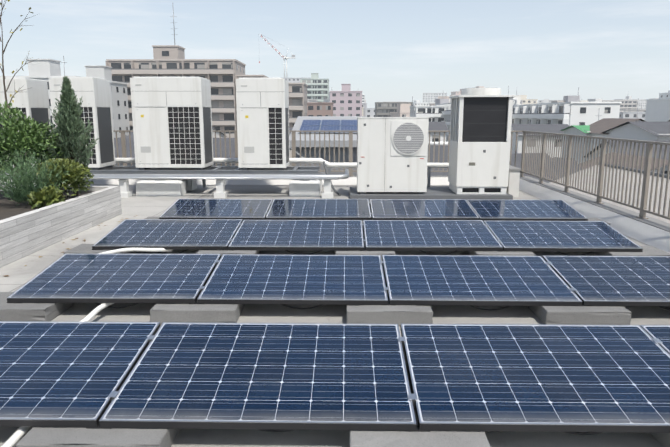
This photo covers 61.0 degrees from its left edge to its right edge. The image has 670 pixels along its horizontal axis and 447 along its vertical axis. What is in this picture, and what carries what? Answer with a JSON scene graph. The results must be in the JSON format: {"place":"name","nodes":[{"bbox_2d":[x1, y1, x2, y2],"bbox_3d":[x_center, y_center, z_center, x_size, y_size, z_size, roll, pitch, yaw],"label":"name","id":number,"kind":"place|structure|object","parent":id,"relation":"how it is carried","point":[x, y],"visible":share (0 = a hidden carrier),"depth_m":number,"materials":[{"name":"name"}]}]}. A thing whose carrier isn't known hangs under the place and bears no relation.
{"place":"outdoors","nodes":[
{"label":"outdoors","id":0,"kind":"place"},
{"bbox_2d":[0,0,38,175],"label":"bare tree","id":1,"kind":"object","parent":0,"point":[4,78],"visible":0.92,"depth_m":9.06,"materials":[{"name":"brown plant"}]},
{"bbox_2d":[84,66,129,137],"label":"building","id":2,"kind":"structure","parent":0,"point":[120,105],"depth_m":128.59,"materials":[{"name":"grey concrete"}]},
{"bbox_2d":[114,138,234,165],"bbox_3d":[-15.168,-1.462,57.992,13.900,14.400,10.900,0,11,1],"label":"railing","id":3,"kind":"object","parent":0,"point":[217,147],"depth_m":54.20,"materials":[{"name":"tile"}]},
{"bbox_2d":[212,127,226,137],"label":"house","id":4,"kind":"structure","parent":0,"point":[217,133],"depth_m":126.56,"materials":[{"name":"stone"}]},
{"bbox_2d":[300,73,328,101],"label":"building","id":5,"kind":"structure","parent":0,"point":[317,88],"depth_m":321.32,"materials":[{"name":"white concrete"}]},
{"bbox_2d":[307,102,333,115],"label":"building","id":6,"kind":"structure","parent":0,"point":[319,108],"depth_m":186.35,"materials":[{"name":"brown"}]},
{"bbox_2d":[289,116,362,174],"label":"neighbour building","id":7,"kind":"structure","parent":0,"point":[325,122],"depth_m":26.98,"materials":[{"name":"metal"}]},
{"bbox_2d":[0,184,669,446],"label":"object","id":8,"kind":"structure","parent":0,"point":[19,273],"depth_m":4.62,"materials":[{"name":"concrete"}]},
{"bbox_2d":[0,292,72,321],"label":"concrete block","id":9,"kind":"object","parent":8,"relation":"on","point":[47,312],"depth_m":4.41,"materials":[{"name":"grey concrete"}]},
{"bbox_2d":[0,191,94,219],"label":"planter soil","id":10,"kind":"structure","parent":8,"relation":"on","point":[9,208],"depth_m":7.66,"materials":[{"name":"brown soil"}]},
{"bbox_2d":[0,101,63,189],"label":"leafy shrub","id":11,"kind":"object","parent":10,"relation":"on","point":[24,137],"visible":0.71,"depth_m":8.11,"materials":[{"name":"green plant"}]},
{"bbox_2d":[0,148,68,204],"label":"feathery shrub","id":12,"kind":"object","parent":10,"relation":"on","point":[26,181],"visible":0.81,"depth_m":7.44,"materials":[{"name":"green plant"}]},
{"bbox_2d":[26,186,65,208],"bbox_3d":[-3.779,-0.339,7.468,0.412,0.307,0.413,7,13,33],"label":"shrub","id":13,"kind":"object","parent":10,"relation":"on","point":[49,195],"visible":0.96,"depth_m":7.39,"materials":[{"name":"green plant"}]},
{"bbox_2d":[41,125,75,191],"bbox_3d":[-4.280,-1.056,8.830,0.671,1.165,0.650,0,11,1],"label":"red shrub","id":14,"kind":"object","parent":10,"relation":"on","point":[65,190],"depth_m":8.73,"materials":[{"name":"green plant"}]},
{"bbox_2d":[33,157,93,199],"bbox_3d":[-3.826,-0.622,8.006,0.716,0.623,0.716,0,11,1],"label":"round bush","id":15,"kind":"object","parent":10,"relation":"on","point":[78,172],"visible":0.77,"depth_m":7.90,"materials":[{"name":"green plant"}]},
{"bbox_2d":[38,76,99,195],"bbox_3d":[-3.962,-1.286,8.447,0.791,1.757,0.828,0,11,1],"label":"conifer tree","id":16,"kind":"object","parent":10,"relation":"on","point":[70,129],"visible":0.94,"depth_m":8.32,"materials":[{"name":"green plant"}]},
{"bbox_2d":[0,186,121,267],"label":"planter wall","id":17,"kind":"structure","parent":8,"relation":"on","point":[23,235],"depth_m":7.16,"materials":[{"name":"grey concrete"}]},
{"bbox_2d":[1,248,172,446],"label":"conduit hoses","id":18,"kind":"object","parent":8,"relation":"on","point":[16,436],"visible":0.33,"depth_m":4.38,"materials":[{"name":"white plastic"}]},
{"bbox_2d":[16,427,179,446],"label":"concrete block","id":19,"kind":"object","parent":8,"relation":"on","point":[85,437],"depth_m":2.64,"materials":[{"name":"grey concrete"}]},
{"bbox_2d":[64,244,135,253],"bbox_3d":[-2.628,0.334,6.392,0.633,0.121,0.431,0,11,2],"label":"concrete block","id":20,"kind":"object","parent":8,"relation":"on","point":[83,249],"depth_m":6.27,"materials":[{"name":"grey concrete"}]},
{"bbox_2d":[136,179,185,195],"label":"foundation block","id":21,"kind":"structure","parent":8,"relation":"on","point":[167,187],"depth_m":11.31,"materials":[{"name":"grey concrete"}]},
{"bbox_2d":[1,169,348,197],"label":"platform","id":22,"kind":"structure","parent":8,"relation":"on","point":[220,192],"depth_m":11.07,"materials":[{"name":"metal"}]},
{"bbox_2d":[183,179,196,190],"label":"foundation block","id":23,"kind":"structure","parent":8,"relation":"on","point":[191,184],"depth_m":12.16,"materials":[{"name":"grey concrete"}]},
{"bbox_2d":[150,301,244,324],"bbox_3d":[-1.089,0.679,4.575,0.659,0.121,0.431,0,11,0],"label":"concrete block","id":24,"kind":"object","parent":8,"relation":"on","point":[161,313],"depth_m":4.37,"materials":[{"name":"grey concrete"}]},
{"bbox_2d":[196,250,260,256],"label":"concrete block","id":25,"kind":"structure","parent":8,"relation":"on","point":[221,252],"depth_m":6.22,"materials":[{"name":"grey concrete"}]},
{"bbox_2d":[54,158,448,195],"bbox_3d":[-2.081,-1.005,12.002,10.900,0.660,1.443,0,11,1],"label":"pipe run","id":26,"kind":"object","parent":8,"relation":"on","point":[325,163],"visible":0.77,"depth_m":12.54,"materials":[{"name":"metal"}]},
{"bbox_2d":[5,199,540,275],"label":"litter leaves","id":27,"kind":"object","parent":8,"relation":"on","point":[84,240],"visible":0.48,"depth_m":7.30,"materials":[{"name":"brown plant"}]},
{"bbox_2d":[289,180,320,196],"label":"foundation block","id":28,"kind":"structure","parent":8,"relation":"on","point":[299,188],"depth_m":11.26,"materials":[{"name":"grey concrete"}]},
{"bbox_2d":[335,245,394,260],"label":"concrete block","id":29,"kind":"structure","parent":8,"relation":"on","point":[347,252],"depth_m":6.17,"materials":[{"name":"grey concrete"}]},
{"bbox_2d":[62,130,669,252],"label":"railing","id":30,"kind":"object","parent":8,"relation":"on","point":[641,226],"depth_m":9.98,"materials":[{"name":"paint"}]},
{"bbox_2d":[92,223,642,255],"bbox_3d":[0.338,0.198,6.705,6.040,0.272,0.944,0,11,1],"label":"pv racking row","id":31,"kind":"object","parent":8,"relation":"on","point":[364,240],"visible":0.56,"depth_m":6.38,"materials":[{"name":"metal"}]},
{"bbox_2d":[92,219,242,249],"bbox_3d":[-1.923,0.123,6.741,1.496,0.052,0.987,0,18,1],"label":"solar panel","id":32,"kind":"object","parent":31,"relation":"on","point":[204,234],"visible":0.98,"depth_m":6.65,"materials":[{"name":"glass"}]},
{"bbox_2d":[228,220,363,250],"bbox_3d":[-0.418,0.130,6.720,1.496,0.052,0.987,0,18,1],"label":"solar panel","id":33,"kind":"object","parent":31,"relation":"on","point":[298,235],"visible":1,"depth_m":6.61,"materials":[{"name":"glass"}]},
{"bbox_2d":[363,220,502,250],"bbox_3d":[1.093,0.133,6.694,1.496,0.053,0.987,0,18,1],"label":"solar panel","id":34,"kind":"object","parent":31,"relation":"on","point":[428,235],"visible":1,"depth_m":6.57,"materials":[{"name":"glass"}]},
{"bbox_2d":[483,221,642,251],"bbox_3d":[2.601,0.141,6.668,1.496,0.054,0.987,0,18,1],"label":"solar panel","id":35,"kind":"object","parent":31,"relation":"on","point":[589,236],"visible":0.92,"depth_m":6.56,"materials":[{"name":"glass"}]},
{"bbox_2d":[265,202,477,216],"bbox_3d":[0.528,-0.140,8.485,6.040,0.272,0.944,0,11,1],"label":"pv racking row","id":36,"kind":"object","parent":8,"relation":"on","point":[266,213],"visible":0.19,"depth_m":8.48,"materials":[{"name":"metal"}]},
{"bbox_2d":[159,199,272,219],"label":"solar panel","id":37,"kind":"object","parent":36,"relation":"on","point":[250,209],"visible":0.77,"depth_m":8.44,"materials":[{"name":"glass"}]},
{"bbox_2d":[266,199,371,219],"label":"solar panel","id":38,"kind":"object","parent":36,"relation":"on","point":[319,209],"visible":0.96,"depth_m":8.40,"materials":[{"name":"glass"}]},
{"bbox_2d":[370,199,478,219],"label":"solar panel","id":39,"kind":"object","parent":36,"relation":"on","point":[421,209],"visible":0.85,"depth_m":8.39,"materials":[{"name":"glass"}]},
{"bbox_2d":[466,200,587,220],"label":"solar panel","id":40,"kind":"object","parent":36,"relation":"on","point":[523,210],"visible":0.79,"depth_m":8.34,"materials":[{"name":"glass"}]},
{"bbox_2d":[86,335,662,434],"bbox_3d":[0.396,0.875,3.137,6.040,0.272,0.944,0,11,1],"label":"pv racking row","id":41,"kind":"object","parent":8,"relation":"on","point":[114,394],"visible":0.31,"depth_m":2.84,"materials":[{"name":"metal"}]},
{"bbox_2d":[0,321,160,426],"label":"solar panel","id":42,"kind":"object","parent":41,"relation":"on","point":[63,374],"visible":0.88,"depth_m":3.13,"materials":[{"name":"glass"}]},
{"bbox_2d":[99,322,416,430],"bbox_3d":[-0.357,0.807,3.152,1.496,0.053,0.987,0,18,1],"label":"solar panel","id":43,"kind":"object","parent":41,"relation":"on","point":[297,376],"visible":1,"depth_m":3.01,"materials":[{"name":"glass"}]},
{"bbox_2d":[400,324,669,432],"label":"solar panel","id":44,"kind":"object","parent":41,"relation":"on","point":[539,377],"visible":1,"depth_m":3.02,"materials":[{"name":"glass"}]},
{"bbox_2d":[640,325,669,353],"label":"solar panel","id":45,"kind":"object","parent":41,"relation":"on","point":[661,333],"visible":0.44,"depth_m":3.48,"materials":[{"name":"glass"}]},
{"bbox_2d":[95,260,669,309],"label":"pv racking row","id":46,"kind":"object","parent":8,"relation":"on","point":[385,288],"visible":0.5,"depth_m":4.60,"materials":[{"name":"metal"}]},
{"bbox_2d":[7,254,220,302],"bbox_3d":[-1.837,0.462,4.957,1.496,0.052,0.987,0,18,1],"label":"solar panel","id":47,"kind":"object","parent":46,"relation":"on","point":[123,278],"visible":0.92,"depth_m":4.83,"materials":[{"name":"glass"}]},
{"bbox_2d":[197,254,387,304],"bbox_3d":[-0.325,0.470,4.933,1.496,0.052,0.987,0,18,1],"label":"solar panel","id":48,"kind":"object","parent":46,"relation":"on","point":[298,279],"visible":1,"depth_m":4.82,"materials":[{"name":"glass"}]},
{"bbox_2d":[382,255,581,305],"bbox_3d":[1.183,0.475,4.911,1.496,0.052,0.987,0,18,1],"label":"solar panel","id":49,"kind":"object","parent":46,"relation":"on","point":[472,280],"visible":1,"depth_m":4.79,"materials":[{"name":"glass"}]},
{"bbox_2d":[542,255,669,305],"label":"solar panel","id":50,"kind":"object","parent":46,"relation":"on","point":[618,280],"visible":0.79,"depth_m":4.84,"materials":[{"name":"glass"}]},
{"bbox_2d":[347,295,432,325],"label":"concrete block","id":51,"kind":"structure","parent":8,"relation":"on","point":[390,314],"depth_m":4.34,"materials":[{"name":"grey concrete"}]},
{"bbox_2d":[350,408,489,446],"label":"concrete block","id":52,"kind":"structure","parent":8,"relation":"on","point":[364,438],"depth_m":2.62,"materials":[{"name":"grey concrete"}]},
{"bbox_2d":[350,187,512,200],"bbox_3d":[1.828,-0.598,11.356,3.060,0.100,1.270,0,11,1],"label":"steel plinth","id":53,"kind":"object","parent":8,"relation":"on","point":[439,193],"visible":0.57,"depth_m":10.75,"materials":[{"name":"grey metal"}]},
{"bbox_2d":[357,117,428,193],"bbox_3d":[1.095,-1.325,11.030,1.332,1.450,0.618,0,11,1],"label":"heat pump unit","id":54,"kind":"object","parent":53,"relation":"on","point":[392,154],"visible":1,"depth_m":10.76,"materials":[{"name":"grey metal"}]},
{"bbox_2d":[448,88,514,193],"bbox_3d":[2.807,-1.613,11.101,1.040,1.990,0.940,0,11,1],"label":"cooling unit","id":55,"kind":"object","parent":53,"relation":"on","point":[480,136],"visible":1,"depth_m":10.71,"materials":[{"name":"white metal"}]},
{"bbox_2d":[468,251,535,255],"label":"concrete block","id":56,"kind":"structure","parent":8,"relation":"on","point":[509,253],"depth_m":6.13,"materials":[{"name":"grey concrete"}]},
{"bbox_2d":[506,165,520,196],"bbox_3d":[3.525,-0.900,11.713,0.240,0.560,1.140,0,11,1],"label":"concrete upstand","id":57,"kind":"object","parent":8,"relation":"on","point":[513,182],"visible":0.39,"depth_m":11.17,"materials":[{"name":"grey concrete"}]},
{"bbox_2d":[528,306,630,324],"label":"concrete block","id":58,"kind":"structure","parent":8,"relation":"on","point":[583,315],"depth_m":4.33,"materials":[{"name":"grey concrete"}]},
{"bbox_2d":[588,218,609,224],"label":"concrete block","id":59,"kind":"structure","parent":8,"relation":"on","point":[593,219],"depth_m":8.06,"materials":[{"name":"grey concrete"}]},
{"bbox_2d":[595,246,669,255],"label":"concrete block","id":60,"kind":"structure","parent":8,"relation":"on","point":[650,251],"depth_m":6.17,"materials":[{"name":"grey concrete"}]},
{"bbox_2d":[650,433,669,446],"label":"concrete block","id":61,"kind":"structure","parent":8,"relation":"on","point":[663,439],"depth_m":2.75,"materials":[{"name":"grey concrete"}]},
{"bbox_2d":[0,0,669,107],"label":"sky","id":62,"kind":"structure","parent":0,"point":[387,50],"materials":[{"name":"blue"}]},
{"bbox_2d":[375,102,411,116],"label":"building","id":63,"kind":"structure","parent":0,"point":[383,109],"depth_m":293.23,"materials":[{"name":"beige concrete"}]},
{"bbox_2d":[428,122,447,141],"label":"house","id":64,"kind":"structure","parent":0,"point":[437,126],"depth_m":108.97,"materials":[{"name":"tile"}]},
{"bbox_2d":[511,153,550,157],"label":"house","id":65,"kind":"structure","parent":0,"point":[518,155],"depth_m":54.44,"materials":[{"name":"tile"}]},
{"bbox_2d":[510,124,568,157],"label":"house","id":66,"kind":"structure","parent":0,"point":[552,128],"depth_m":95.02,"materials":[{"name":"tile"}]},
{"bbox_2d":[509,158,580,182],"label":"house","id":67,"kind":"structure","parent":0,"point":[518,162],"depth_m":37.00,"materials":[{"name":"tile"}]},
{"bbox_2d":[549,162,669,222],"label":"beige roof","id":68,"kind":"structure","parent":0,"point":[652,201],"depth_m":24.45,"materials":[{"name":"metal"}]},
{"bbox_2d":[590,118,645,150],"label":"house","id":69,"kind":"structure","parent":0,"point":[598,128],"depth_m":72.32,"materials":[{"name":"brown tile"}]},
{"bbox_2d":[580,152,669,174],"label":"house","id":70,"kind":"structure","parent":0,"point":[656,165],"depth_m":43.54,"materials":[{"name":"grey tile"}]},
{"bbox_2d":[619,112,644,120],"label":"building","id":71,"kind":"structure","parent":0,"point":[632,115],"depth_m":253.28,"materials":[{"name":"white concrete"}]},
{"bbox_2d":[602,121,669,139],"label":"roof","id":72,"kind":"structure","parent":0,"point":[660,130],"depth_m":63.63,"materials":[{"name":"tile"}]},
{"label":"ground","id":73,"kind":"structure","parent":0,"visible":0},
{"bbox_2d":[0,59,114,137],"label":"building","id":74,"kind":"structure","parent":73,"relation":"on","point":[43,69],"depth_m":104.41,"materials":[{"name":"grey concrete"}]},
{"bbox_2d":[61,56,640,120],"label":"utility poles","id":75,"kind":"object","parent":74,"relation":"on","point":[598,114],"visible":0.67,"depth_m":102.47,"materials":[{"name":"metal"}]},
{"bbox_2d":[105,3,307,137],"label":"apartment block","id":76,"kind":"structure","parent":73,"relation":"on","point":[222,75],"depth_m":136.44,"materials":[{"name":"beige concrete"}]},
{"bbox_2d":[259,34,310,82],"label":"tower crane","id":77,"kind":"object","parent":73,"relation":"on","point":[293,80],"visible":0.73,"depth_m":480.34,"materials":[{"name":"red metal"}]},
{"bbox_2d":[289,128,292,165],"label":"house","id":78,"kind":"structure","parent":73,"relation":"on","point":[290,149],"depth_m":110.39,"materials":[{"name":"tile"}]},
{"bbox_2d":[330,84,362,115],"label":"building","id":79,"kind":"structure","parent":73,"relation":"on","point":[346,101],"depth_m":254.43,"materials":[{"name":"pink concrete"}]},
{"bbox_2d":[365,108,374,116],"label":"building","id":80,"kind":"structure","parent":73,"relation":"on","point":[369,112],"depth_m":333.41,"materials":[{"name":"white concrete"}]},
{"bbox_2d":[409,106,443,121],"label":"building","id":81,"kind":"structure","parent":73,"relation":"on","point":[433,113],"depth_m":175.97,"materials":[{"name":"white concrete"}]},
{"bbox_2d":[427,142,447,174],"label":"building","id":82,"kind":"structure","parent":73,"relation":"on","point":[440,156],"depth_m":20.47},
{"bbox_2d":[435,103,450,141],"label":"building","id":83,"kind":"structure","parent":73,"relation":"on","point":[446,112],"depth_m":167.74,"materials":[{"name":"grey concrete"}]},
{"bbox_2d":[307,86,669,121],"bbox_3d":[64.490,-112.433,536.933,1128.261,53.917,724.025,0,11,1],"label":"buildings","id":84,"kind":"structure","parent":73,"relation":"on","point":[656,109],"depth_m":278.80,"materials":[{"name":"grey concrete"}]},
{"bbox_2d":[512,102,621,125],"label":"building","id":85,"kind":"structure","parent":73,"relation":"on","point":[577,113],"depth_m":117.46,"materials":[{"name":"white paint"}]},
{"bbox_2d":[560,125,590,163],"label":"house","id":86,"kind":"structure","parent":73,"relation":"on","point":[584,130],"depth_m":76.50,"materials":[{"name":"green glass"}]},
{"bbox_2d":[584,140,669,159],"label":"house","id":87,"kind":"structure","parent":73,"relation":"on","point":[658,149],"depth_m":58.59,"materials":[{"name":"tile"}]},
{"bbox_2d":[659,92,669,98],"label":"building","id":88,"kind":"structure","parent":73,"relation":"on","point":[664,95],"depth_m":300.61,"materials":[{"name":"white concrete"}]},
{"bbox_3d":[-6.540,-0.738,11.560,0.890,0.300,0.420,0,11,1],"label":"foundation block","id":89,"kind":"object","parent":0,"visible":0},
{"bbox_2d":[1,166,319,180],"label":"hvac steel stand","id":90,"kind":"object","parent":89,"relation":"on","point":[307,170],"visible":0.5,"depth_m":11.42,"materials":[{"name":"grey metal"}]},
{"bbox_2d":[0,78,51,168],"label":"condenser unit","id":91,"kind":"object","parent":90,"relation":"on","point":[32,101],"visible":0.25,"depth_m":11.29,"materials":[{"name":"white metal"}]},
{"bbox_2d":[48,77,115,169],"bbox_3d":[-5.153,-2.047,11.673,0.884,1.825,0.807,0,11,1],"label":"condenser unit","id":92,"kind":"object","parent":90,"relation":"on","point":[94,93],"visible":0.42,"depth_m":11.36,"materials":[{"name":"white metal"}]},
{"bbox_2d":[130,77,213,169],"bbox_3d":[-3.299,-2.041,11.642,1.394,1.825,0.807,0,11,1],"label":"condenser unit","id":93,"kind":"object","parent":90,"relation":"on","point":[172,121],"visible":1,"depth_m":11.28,"materials":[{"name":"white metal"}]},
{"bbox_2d":[236,78,289,169],"bbox_3d":[-1.449,-2.025,11.614,0.954,1.805,0.807,0,11,1],"label":"condenser unit","id":94,"kind":"object","parent":90,"relation":"on","point":[263,121],"visible":1,"depth_m":11.24,"materials":[{"name":"white metal"}]}
]}

